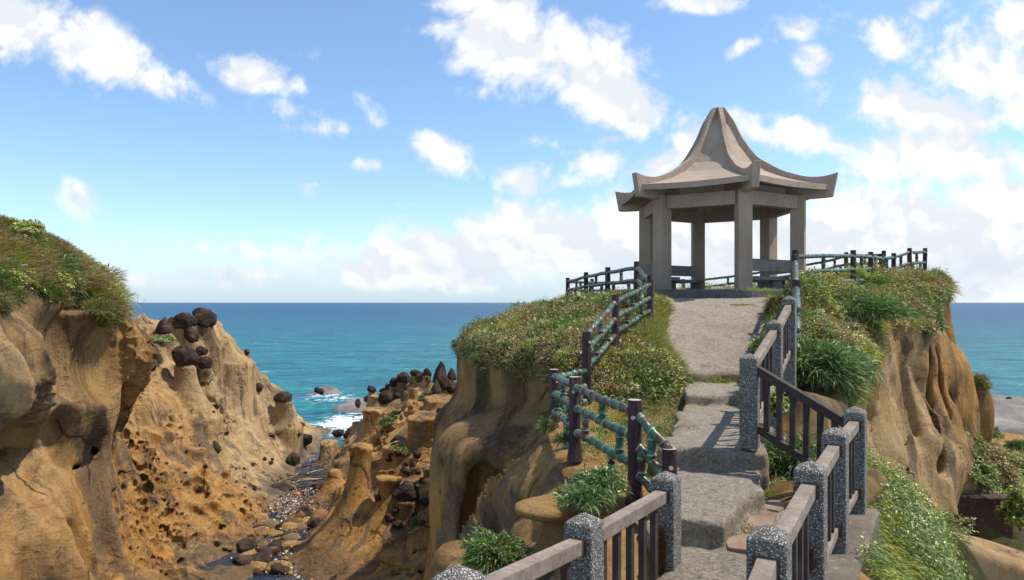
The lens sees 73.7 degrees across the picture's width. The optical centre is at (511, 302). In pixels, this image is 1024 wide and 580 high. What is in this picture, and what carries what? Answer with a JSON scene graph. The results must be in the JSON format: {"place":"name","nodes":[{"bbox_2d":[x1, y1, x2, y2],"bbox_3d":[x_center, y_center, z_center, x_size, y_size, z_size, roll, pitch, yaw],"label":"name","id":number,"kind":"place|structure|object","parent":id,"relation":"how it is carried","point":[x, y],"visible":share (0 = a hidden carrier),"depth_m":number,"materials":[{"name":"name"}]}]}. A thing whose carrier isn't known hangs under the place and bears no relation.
{"place":"outdoors","nodes":[
{"label":"outdoors","id":0,"kind":"place"},
{"bbox_2d":[0,249,177,579],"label":"cliff","id":1,"kind":"structure","parent":0,"point":[74,504],"depth_m":16.84,"materials":[{"name":"stone"}]},
{"bbox_2d":[0,214,145,333],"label":"grass","id":2,"kind":"structure","parent":1,"relation":"on","point":[62,259],"depth_m":17.42,"materials":[{"name":"green plant"}]},
{"bbox_2d":[3,217,46,234],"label":"bush","id":3,"kind":"object","parent":2,"relation":"on","point":[24,225],"visible":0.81,"depth_m":17.43,"materials":[{"name":"green plant"}]},
{"bbox_2d":[124,313,455,579],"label":"rock gully","id":4,"kind":"object","parent":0,"point":[354,535],"visible":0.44,"depth_m":28.15,"materials":[{"name":"stone"}]},
{"bbox_2d":[155,317,171,334],"bbox_3d":[-16.349,1.175,32.038,0.612,0.982,0.756,0,0,0],"label":"boulder","id":5,"kind":"object","parent":4,"relation":"on","point":[163,326],"visible":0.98,"depth_m":31.78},
{"bbox_2d":[151,336,176,344],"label":"bush","id":6,"kind":"object","parent":4,"relation":"on","point":[159,340],"visible":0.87,"depth_m":30.18,"materials":[{"name":"green plant"}]},
{"bbox_2d":[173,312,193,328],"bbox_3d":[-16.198,1.000,33.783,0.907,1.021,0.799,0,0,29],"label":"boulder","id":7,"kind":"object","parent":4,"relation":"on","point":[183,320],"visible":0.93,"depth_m":33.52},
{"bbox_2d":[171,344,197,366],"bbox_3d":[-14.747,2.528,30.742,1.080,1.312,1.089,0,0,-40],"label":"boulder","id":8,"kind":"object","parent":4,"relation":"on","point":[184,355],"visible":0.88,"depth_m":30.41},
{"bbox_2d":[184,327,199,342],"bbox_3d":[-15.953,1.653,33.893,0.796,1.003,0.857,0,0,0],"label":"rock knob","id":9,"kind":"object","parent":4,"relation":"on","point":[191,334],"visible":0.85,"depth_m":33.60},
{"bbox_2d":[195,346,207,355],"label":"rock knob","id":10,"kind":"object","parent":4,"relation":"on","point":[201,350],"visible":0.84,"depth_m":33.60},
{"bbox_2d":[192,307,216,327],"bbox_3d":[-15.744,0.810,34.903,1.097,1.129,0.972,0,0,-40],"label":"boulder","id":11,"kind":"object","parent":4,"relation":"on","point":[205,317],"visible":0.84,"depth_m":34.59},
{"bbox_2d":[197,356,211,368],"bbox_3d":[-15.007,2.985,33.357,0.710,0.768,0.602,0,0,0],"label":"rock knob","id":12,"kind":"object","parent":4,"relation":"on","point":[204,362],"visible":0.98,"depth_m":33.16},
{"bbox_2d":[212,440,220,453],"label":"rock knob","id":13,"kind":"object","parent":4,"relation":"on","point":[216,446],"visible":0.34,"depth_m":30.71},
{"bbox_2d":[232,555,252,564],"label":"stone","id":14,"kind":"object","parent":4,"relation":"on","point":[245,559],"visible":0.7,"depth_m":23.49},
{"bbox_2d":[236,538,257,552],"bbox_3d":[-9.650,8.949,24.823,0.843,0.692,0.677,0,0,0],"label":"rock knob","id":15,"kind":"object","parent":4,"relation":"on","point":[245,545],"visible":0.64,"depth_m":24.70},
{"bbox_2d":[237,550,256,556],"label":"stone","id":16,"kind":"object","parent":4,"relation":"on","point":[249,552],"visible":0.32,"depth_m":23.98,"materials":[{"name":"stone"}]},
{"bbox_2d":[253,568,262,575],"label":"stone","id":17,"kind":"object","parent":4,"relation":"on","point":[257,571],"visible":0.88,"depth_m":22.54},
{"bbox_2d":[249,561,267,570],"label":"stone","id":18,"kind":"object","parent":4,"relation":"on","point":[260,565],"visible":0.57,"depth_m":22.98,"materials":[{"name":"stone"}]},
{"bbox_2d":[256,383,263,391],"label":"rock knob","id":19,"kind":"object","parent":4,"relation":"on","point":[259,387],"visible":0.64,"depth_m":38.03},
{"bbox_2d":[254,512,268,519],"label":"stone","id":20,"kind":"object","parent":4,"relation":"on","point":[257,515],"visible":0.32,"depth_m":28.00,"materials":[{"name":"stone"}]},
{"bbox_2d":[251,551,272,562],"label":"stone","id":21,"kind":"object","parent":4,"relation":"on","point":[261,556],"visible":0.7,"depth_m":23.75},
{"bbox_2d":[253,526,270,535],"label":"stone","id":22,"kind":"object","parent":4,"relation":"on","point":[260,530],"visible":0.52,"depth_m":26.36,"materials":[{"name":"stone"}]},
{"bbox_2d":[258,519,279,527],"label":"stone","id":23,"kind":"object","parent":4,"relation":"on","point":[271,523],"visible":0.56,"depth_m":27.34,"materials":[{"name":"stone"}]},
{"bbox_2d":[257,546,283,555],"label":"stone","id":24,"kind":"object","parent":4,"relation":"on","point":[274,551],"visible":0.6,"depth_m":24.29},
{"bbox_2d":[266,530,282,537],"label":"stone","id":25,"kind":"object","parent":4,"relation":"on","point":[273,532],"visible":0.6,"depth_m":26.16,"materials":[{"name":"stone"}]},
{"bbox_2d":[267,539,284,548],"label":"stone","id":26,"kind":"object","parent":4,"relation":"on","point":[276,542],"visible":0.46,"depth_m":24.99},
{"bbox_2d":[264,560,292,572],"bbox_3d":[-7.822,8.950,22.974,0.914,0.496,0.672,0,0,0],"label":"stone","id":27,"kind":"object","parent":4,"relation":"on","point":[284,563],"visible":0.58,"depth_m":22.89,"materials":[{"name":"stone"}]},
{"bbox_2d":[231,475,328,579],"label":"pebbles","id":28,"kind":"object","parent":4,"relation":"on","point":[293,502],"visible":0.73,"depth_m":30.01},
{"bbox_2d":[274,527,309,537],"bbox_3d":[-8.420,8.824,26.168,1.364,0.158,0.086,0,0,-33],"label":"driftwood","id":29,"kind":"object","parent":28,"relation":"on","point":[278,535],"visible":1,"depth_m":26.04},
{"bbox_2d":[270,563,293,574],"bbox_3d":[-7.690,8.953,22.862,0.834,0.457,0.682,0,0,0],"label":"stone","id":30,"kind":"object","parent":4,"relation":"on","point":[278,568],"visible":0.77,"depth_m":22.61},
{"bbox_2d":[273,391,291,402],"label":"boulder","id":31,"kind":"object","parent":4,"relation":"on","point":[282,396],"visible":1,"depth_m":38.44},
{"bbox_2d":[271,483,293,492],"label":"boulder","id":32,"kind":"object","parent":4,"relation":"on","point":[284,486],"visible":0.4,"depth_m":32.25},
{"bbox_2d":[281,522,296,530],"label":"stone","id":33,"kind":"object","parent":4,"relation":"on","point":[286,526],"visible":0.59,"depth_m":26.95,"materials":[{"name":"stone"}]},
{"bbox_2d":[279,532,300,540],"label":"stone","id":34,"kind":"object","parent":4,"relation":"on","point":[295,536],"visible":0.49,"depth_m":25.58,"materials":[{"name":"stone"}]},
{"bbox_2d":[282,540,297,548],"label":"stone","id":35,"kind":"object","parent":4,"relation":"on","point":[287,544],"visible":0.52,"depth_m":24.99,"materials":[{"name":"stone"}]},
{"bbox_2d":[286,452,299,466],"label":"boulder","id":36,"kind":"object","parent":4,"relation":"on","point":[292,458],"visible":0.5,"depth_m":37.41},
{"bbox_2d":[289,523,307,531],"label":"stone","id":37,"kind":"object","parent":4,"relation":"on","point":[298,526],"visible":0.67,"depth_m":26.86,"materials":[{"name":"stone"}]},
{"bbox_2d":[293,516,309,523],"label":"stone","id":38,"kind":"object","parent":4,"relation":"on","point":[304,519],"visible":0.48,"depth_m":27.80,"materials":[{"name":"stone"}]},
{"bbox_2d":[296,506,312,517],"bbox_3d":[-8.677,9.019,28.317,0.792,1.046,0.912,0,0,0],"label":"rock knob","id":39,"kind":"object","parent":4,"relation":"on","point":[307,510],"visible":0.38,"depth_m":28.30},
{"bbox_2d":[303,433,312,445],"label":"boulder","id":40,"kind":"object","parent":4,"relation":"on","point":[307,439],"visible":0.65,"depth_m":40.05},
{"bbox_2d":[307,517,321,528],"bbox_3d":[-7.819,8.907,27.125,0.571,0.694,0.621,0,0,-29],"label":"rock knob","id":41,"kind":"object","parent":4,"relation":"on","point":[314,522],"visible":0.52,"depth_m":26.97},
{"bbox_2d":[310,481,324,489],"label":"boulder","id":42,"kind":"object","parent":4,"relation":"on","point":[318,484],"visible":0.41,"depth_m":32.82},
{"bbox_2d":[332,429,343,437],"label":"boulder","id":43,"kind":"object","parent":4,"relation":"on","point":[337,433],"visible":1,"depth_m":45.02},
{"bbox_2d":[378,391,393,404],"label":"boulder","id":44,"kind":"object","parent":4,"relation":"on","point":[385,397],"visible":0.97,"depth_m":40.33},
{"bbox_2d":[378,417,396,426],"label":"bush","id":45,"kind":"object","parent":4,"relation":"on","point":[387,421],"visible":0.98,"depth_m":36.23,"materials":[{"name":"green plant"}]},
{"bbox_2d":[384,513,394,521],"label":"rock knob","id":46,"kind":"object","parent":4,"relation":"on","point":[389,517],"visible":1,"depth_m":23.28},
{"bbox_2d":[389,377,396,386],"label":"rock knob","id":47,"kind":"object","parent":4,"relation":"on","point":[392,382],"visible":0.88,"depth_m":41.76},
{"bbox_2d":[392,519,403,529],"bbox_3d":[-3.900,7.607,23.291,0.424,0.373,0.422,0,0,0],"label":"rock knob","id":48,"kind":"object","parent":4,"relation":"on","point":[397,524],"visible":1,"depth_m":23.18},
{"bbox_2d":[390,435,406,442],"bbox_3d":[-5.250,6.484,31.577,0.747,0.746,0.622,0,0,32],"label":"rock knob","id":49,"kind":"object","parent":4,"relation":"on","point":[399,438],"visible":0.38,"depth_m":31.38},
{"bbox_2d":[389,441,411,454],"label":"bush","id":50,"kind":"object","parent":4,"relation":"on","point":[403,448],"visible":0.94,"depth_m":28.75,"materials":[{"name":"green plant"}]},
{"bbox_2d":[396,372,409,382],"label":"boulder","id":51,"kind":"object","parent":4,"relation":"on","point":[402,377],"visible":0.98,"depth_m":41.44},
{"bbox_2d":[392,480,418,500],"bbox_3d":[-3.756,6.597,23.762,1.097,0.823,0.749,0,0,0],"label":"boulder","id":52,"kind":"object","parent":4,"relation":"on","point":[407,490],"visible":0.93,"depth_m":23.49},
{"bbox_2d":[409,516,418,528],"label":"bush","id":53,"kind":"object","parent":4,"relation":"on","point":[414,523],"visible":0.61,"depth_m":22.89,"materials":[{"name":"green plant"}]},
{"bbox_2d":[413,450,421,458],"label":"rock knob","id":54,"kind":"object","parent":4,"relation":"on","point":[417,454],"visible":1,"depth_m":28.38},
{"bbox_2d":[415,372,422,382],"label":"rock knob","id":55,"kind":"object","parent":4,"relation":"on","point":[419,377],"visible":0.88,"depth_m":40.69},
{"bbox_2d":[418,390,429,401],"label":"bush","id":56,"kind":"object","parent":4,"relation":"on","point":[420,397],"visible":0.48,"depth_m":37.86,"materials":[{"name":"green plant"}]},
{"bbox_2d":[422,368,431,376],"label":"rock knob","id":57,"kind":"object","parent":4,"relation":"on","point":[427,372],"visible":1,"depth_m":40.58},
{"bbox_2d":[429,379,441,395],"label":"boulder","id":58,"kind":"object","parent":4,"relation":"on","point":[435,388],"visible":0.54,"depth_m":36.78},
{"bbox_2d":[432,361,447,390],"bbox_3d":[-4.011,4.103,38.113,0.923,1.664,0.901,0,0,0],"label":"boulder","id":59,"kind":"object","parent":4,"relation":"on","point":[440,375],"visible":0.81,"depth_m":37.86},
{"bbox_2d":[446,380,455,393],"bbox_3d":[-3.494,4.834,38.258,0.858,1.003,0.806,0,0,0],"label":"rock knob","id":60,"kind":"object","parent":4,"relation":"on","point":[451,387],"visible":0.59,"depth_m":38.01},
{"bbox_2d":[447,367,456,380],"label":"rock knob","id":61,"kind":"object","parent":4,"relation":"on","point":[451,375],"visible":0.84,"depth_m":40.44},
{"bbox_2d":[421,497,428,505],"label":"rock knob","id":62,"kind":"object","parent":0,"point":[424,501],"visible":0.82,"depth_m":23.66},
{"bbox_2d":[0,0,1023,302],"label":"sky","id":63,"kind":"structure","parent":0,"point":[206,151],"materials":[{"name":"blue"}]},
{"bbox_2d":[129,303,1023,579],"bbox_3d":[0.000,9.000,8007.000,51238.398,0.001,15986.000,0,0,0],"label":"sea","id":64,"kind":"structure","parent":0,"point":[299,352],"depth_m":152.76,"materials":[{"name":"liquid"}]},
{"bbox_2d":[309,385,340,393],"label":"reef","id":65,"kind":"object","parent":64,"relation":"in","point":[329,389],"visible":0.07,"depth_m":67.38},
{"bbox_2d":[332,398,366,412],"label":"reef","id":66,"kind":"object","parent":64,"relation":"in","point":[349,407],"visible":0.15,"depth_m":56.63},
{"bbox_2d":[430,380,988,579],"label":"cliff","id":67,"kind":"structure","parent":0,"point":[516,496],"depth_m":7.96,"materials":[{"name":"stone"}]},
{"bbox_2d":[454,524,536,575],"bbox_3d":[-0.180,2.204,6.022,0.701,0.398,0.720,0,0,28],"label":"bush","id":68,"kind":"object","parent":67,"relation":"on","point":[486,551],"visible":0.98,"depth_m":5.89,"materials":[{"name":"green plant"}]},
{"bbox_2d":[532,413,560,435],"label":"grass tuft","id":69,"kind":"object","parent":67,"relation":"on","point":[547,424],"visible":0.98,"depth_m":8.97,"materials":[{"name":"green plant"}]},
{"bbox_2d":[549,429,568,450],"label":"grass tuft","id":70,"kind":"object","parent":67,"relation":"on","point":[563,437],"visible":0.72,"depth_m":7.87,"materials":[{"name":"green plant"}]},
{"bbox_2d":[548,479,617,515],"bbox_3d":[0.584,1.672,5.820,0.583,0.298,0.597,0,0,42],"label":"bamboo grass bush","id":71,"kind":"object","parent":67,"relation":"on","point":[586,496],"visible":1,"depth_m":5.73,"materials":[{"name":"green plant"}]},
{"bbox_2d":[568,461,632,510],"bbox_3d":[0.766,1.631,6.119,0.583,0.403,0.607,0,0,38],"label":"bamboo grass bush","id":72,"kind":"object","parent":67,"relation":"on","point":[612,481],"visible":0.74,"depth_m":6.05,"materials":[{"name":"green plant"}]},
{"bbox_2d":[548,331,676,505],"bbox_3d":[0.978,1.335,8.257,0.784,1.793,4.350,0,0,-4],"label":"bamboo fence","id":73,"kind":"object","parent":67,"relation":"on","point":[571,413],"visible":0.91,"depth_m":7.00,"materials":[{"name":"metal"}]},
{"bbox_2d":[581,386,792,486],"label":"grass","id":74,"kind":"structure","parent":67,"relation":"on","point":[586,446],"depth_m":9.27,"materials":[{"name":"green plant"}]},
{"bbox_2d":[760,430,816,478],"bbox_3d":[3.094,1.721,7.514,1.075,0.676,1.034,0,0,33],"label":"bush","id":75,"kind":"object","parent":67,"relation":"on","point":[781,461],"visible":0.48,"depth_m":7.33,"materials":[{"name":"green plant"}]},
{"bbox_2d":[735,332,886,392],"bbox_3d":[4.531,0.895,10.369,1.888,1.028,1.798,0,0,-43],"label":"bamboo grass bush","id":76,"kind":"object","parent":67,"relation":"on","point":[827,361],"visible":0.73,"depth_m":9.82,"materials":[{"name":"green plant"}]},
{"bbox_2d":[827,508,885,579],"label":"walkway wall","id":77,"kind":"structure","parent":67,"relation":"on","point":[847,566],"depth_m":5.45,"materials":[{"name":"concrete"}]},
{"bbox_2d":[746,406,866,579],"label":"railing","id":78,"kind":"object","parent":77,"relation":"on","point":[805,536],"visible":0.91,"depth_m":4.24,"materials":[{"name":"stone"}]},
{"bbox_2d":[757,365,843,462],"bbox_3d":[2.854,1.225,6.775,0.125,1.138,0.919,0,0,-43],"label":"railing","id":79,"kind":"object","parent":78,"relation":"attached to","point":[808,401],"visible":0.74,"depth_m":6.81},
{"bbox_2d":[852,436,977,579],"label":"ground cover","id":80,"kind":"object","parent":67,"relation":"on","point":[935,536],"visible":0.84,"depth_m":6.87,"materials":[{"name":"green plant"}]},
{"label":"walkway wall","id":81,"kind":"object","parent":67,"relation":"on","visible":0},
{"bbox_2d":[431,471,680,579],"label":"railing","id":82,"kind":"object","parent":81,"relation":"on","point":[579,552],"visible":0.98,"depth_m":4.30,"materials":[{"name":"stone"}]},
{"bbox_2d":[664,297,769,381],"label":"path","id":83,"kind":"structure","parent":0,"point":[711,337],"depth_m":14.11,"materials":[{"name":"concrete"}]},
{"bbox_2d":[423,281,1023,579],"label":"headland","id":84,"kind":"structure","parent":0,"point":[930,403],"depth_m":14.80,"materials":[{"name":"stone"}]},
{"bbox_2d":[566,266,633,295],"bbox_3d":[2.426,-0.333,19.452,0.302,1.195,7.953,0,0,-7],"label":"bamboo fence","id":85,"kind":"object","parent":84,"relation":"on","point":[608,282],"visible":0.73,"depth_m":18.55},
{"bbox_2d":[587,261,653,366],"bbox_3d":[2.247,0.056,12.887,0.658,1.968,5.521,0,0,18],"label":"bamboo fence","id":86,"kind":"object","parent":84,"relation":"on","point":[646,301],"visible":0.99,"depth_m":12.16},
{"bbox_2d":[627,289,738,384],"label":"grass","id":87,"kind":"structure","parent":84,"relation":"on","point":[660,331],"depth_m":13.11,"materials":[{"name":"green plant"}]},
{"bbox_2d":[449,259,964,410],"bbox_3d":[5.331,0.254,20.525,12.992,3.563,21.552,0,0,39],"label":"ground cover","id":88,"kind":"object","parent":84,"relation":"on","point":[829,320],"visible":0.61,"depth_m":14.10,"materials":[{"name":"green plant"}]},
{"bbox_2d":[615,107,837,298],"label":"pavilion","id":89,"kind":"structure","parent":84,"relation":"on","point":[722,172],"depth_m":18.29,"materials":[{"name":"concrete"}]},
{"bbox_2d":[649,263,679,289],"bbox_3d":[4.327,-0.730,19.455,0.495,0.800,1.760,0,0,0],"label":"bench","id":90,"kind":"object","parent":89,"relation":"on","point":[673,282],"visible":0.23,"depth_m":18.80,"materials":[{"name":"concrete"}]},
{"bbox_2d":[671,265,703,288],"bbox_3d":[5.070,-0.730,20.831,1.760,0.800,0.495,0,0,-30],"label":"bench","id":91,"kind":"object","parent":89,"relation":"on","point":[684,271],"visible":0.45,"depth_m":21.04,"materials":[{"name":"concrete"}]},
{"bbox_2d":[753,272,789,288],"bbox_3d":[7.453,-0.730,19.545,0.495,0.800,1.760,0,0,0],"label":"bench","id":92,"kind":"object","parent":89,"relation":"on","point":[761,284],"visible":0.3,"depth_m":19.95,"materials":[{"name":"concrete"}]},
{"bbox_2d":[753,258,791,288],"bbox_3d":[6.710,-0.730,18.169,1.760,0.800,0.495,0,0,-30],"label":"bench","id":93,"kind":"object","parent":89,"relation":"on","point":[771,265],"visible":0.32,"depth_m":18.07,"materials":[{"name":"concrete"}]},
{"bbox_2d":[570,251,885,293],"bbox_3d":[7.514,-0.797,25.638,11.301,2.044,4.718,0,0,0],"label":"bamboo fence","id":94,"kind":"object","parent":84,"relation":"on","point":[591,281],"visible":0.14,"depth_m":25.46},
{"bbox_2d":[693,287,790,532],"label":"grass","id":95,"kind":"structure","parent":84,"relation":"on","point":[766,493],"depth_m":8.47,"materials":[{"name":"green plant"}]},
{"bbox_2d":[647,381,850,579],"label":"footpath","id":96,"kind":"structure","parent":84,"relation":"on","point":[725,479],"depth_m":6.73,"materials":[{"name":"stone"}]},
{"bbox_2d":[726,533,749,553],"bbox_3d":[1.962,1.965,5.548,0.582,0.060,0.317,0,0,-21],"label":"flagstone","id":97,"kind":"object","parent":96,"relation":"on","point":[736,543],"visible":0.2,"depth_m":5.48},
{"bbox_2d":[743,511,776,533],"bbox_3d":[2.169,1.965,6.051,0.307,0.060,0.702,0,0,37],"label":"flagstone","id":98,"kind":"object","parent":96,"relation":"on","point":[765,518],"visible":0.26,"depth_m":6.05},
{"bbox_2d":[739,296,796,449],"bbox_3d":[3.215,0.734,8.431,0.184,1.652,3.103,0,0,30],"label":"railing","id":99,"kind":"object","parent":96,"relation":"on","point":[775,353],"visible":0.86,"depth_m":8.00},
{"bbox_2d":[765,499,784,512],"bbox_3d":[2.527,1.965,6.557,0.207,0.060,0.409,0,0,39],"label":"flagstone","id":100,"kind":"object","parent":96,"relation":"on","point":[775,505],"visible":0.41,"depth_m":6.50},
{"bbox_2d":[770,388,788,416],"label":"bush","id":101,"kind":"object","parent":96,"relation":"on","point":[773,404],"visible":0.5,"depth_m":7.90,"materials":[{"name":"green plant"}]},
{"bbox_2d":[791,254,800,352],"bbox_3d":[5.286,-0.178,12.727,0.191,1.827,6.021,0,0,22],"label":"bamboo fence","id":102,"kind":"object","parent":84,"relation":"on","point":[795,287],"visible":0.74,"depth_m":11.34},
{"bbox_2d":[792,248,926,284],"bbox_3d":[10.421,-0.939,19.722,0.530,1.919,11.812,0,0,42],"label":"bamboo fence","id":103,"kind":"object","parent":84,"relation":"on","point":[870,256],"visible":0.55,"depth_m":18.53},
{"bbox_2d":[841,262,889,279],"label":"lily plant","id":104,"kind":"object","parent":84,"relation":"on","point":[865,274],"visible":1,"depth_m":14.96,"materials":[{"name":"green plant"}]},
{"bbox_2d":[822,291,926,324],"bbox_3d":[7.582,0.164,14.303,1.868,0.840,1.362,0,0,-14],"label":"hanging bush","id":105,"kind":"object","parent":84,"relation":"on","point":[866,307],"visible":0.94,"depth_m":14.02,"materials":[{"name":"green plant"}]},
{"bbox_2d":[932,303,948,331],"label":"hanging bush","id":106,"kind":"object","parent":84,"relation":"on","point":[941,323],"visible":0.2,"depth_m":18.34,"materials":[{"name":"green plant"}]},
{"bbox_2d":[927,267,954,284],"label":"hanging bush","id":107,"kind":"object","parent":84,"relation":"on","point":[946,275],"visible":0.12,"depth_m":21.38,"materials":[{"name":"green plant"}]},
{"bbox_2d":[931,510,976,533],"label":"bush","id":108,"kind":"object","parent":84,"relation":"on","point":[963,521],"visible":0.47,"depth_m":15.02,"materials":[{"name":"green plant"}]},
{"bbox_2d":[964,431,1001,485],"bbox_3d":[11.867,4.200,18.328,2.198,1.457,2.119,0,0,0],"label":"bush","id":109,"kind":"object","parent":84,"relation":"on","point":[986,471],"visible":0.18,"depth_m":17.84,"materials":[{"name":"green plant"}]},
{"bbox_2d":[957,493,1012,538],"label":"retaining wall","id":110,"kind":"structure","parent":84,"relation":"on","point":[981,507],"depth_m":17.34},
{"bbox_2d":[973,371,996,392],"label":"bush","id":111,"kind":"object","parent":84,"relation":"on","point":[983,380],"visible":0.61,"depth_m":20.98,"materials":[{"name":"green plant"}]},
{"bbox_2d":[991,427,1007,443],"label":"bush","id":112,"kind":"object","parent":84,"relation":"on","point":[997,434],"visible":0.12,"depth_m":21.19,"materials":[{"name":"green plant"}]},
{"bbox_2d":[979,440,1022,483],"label":"bush","id":113,"kind":"object","parent":84,"relation":"on","point":[1001,462],"visible":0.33,"depth_m":18.59,"materials":[{"name":"green plant"}]},
{"bbox_2d":[979,438,1023,497],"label":"ground cover","id":114,"kind":"object","parent":84,"relation":"on","point":[997,487],"visible":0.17,"depth_m":19.63,"materials":[{"name":"green plant"}]},
{"bbox_2d":[994,484,1023,531],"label":"bush","id":115,"kind":"object","parent":84,"relation":"on","point":[1010,509],"visible":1,"depth_m":16.41,"materials":[{"name":"green plant"}]},
{"bbox_2d":[1003,438,1023,452],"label":"bush","id":116,"kind":"object","parent":84,"relation":"on","point":[1015,444],"visible":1,"depth_m":22.43,"materials":[{"name":"green plant"}]},
{"bbox_2d":[991,394,1023,434],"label":"rock shelf","id":117,"kind":"object","parent":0,"point":[1009,415],"visible":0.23,"depth_m":50.42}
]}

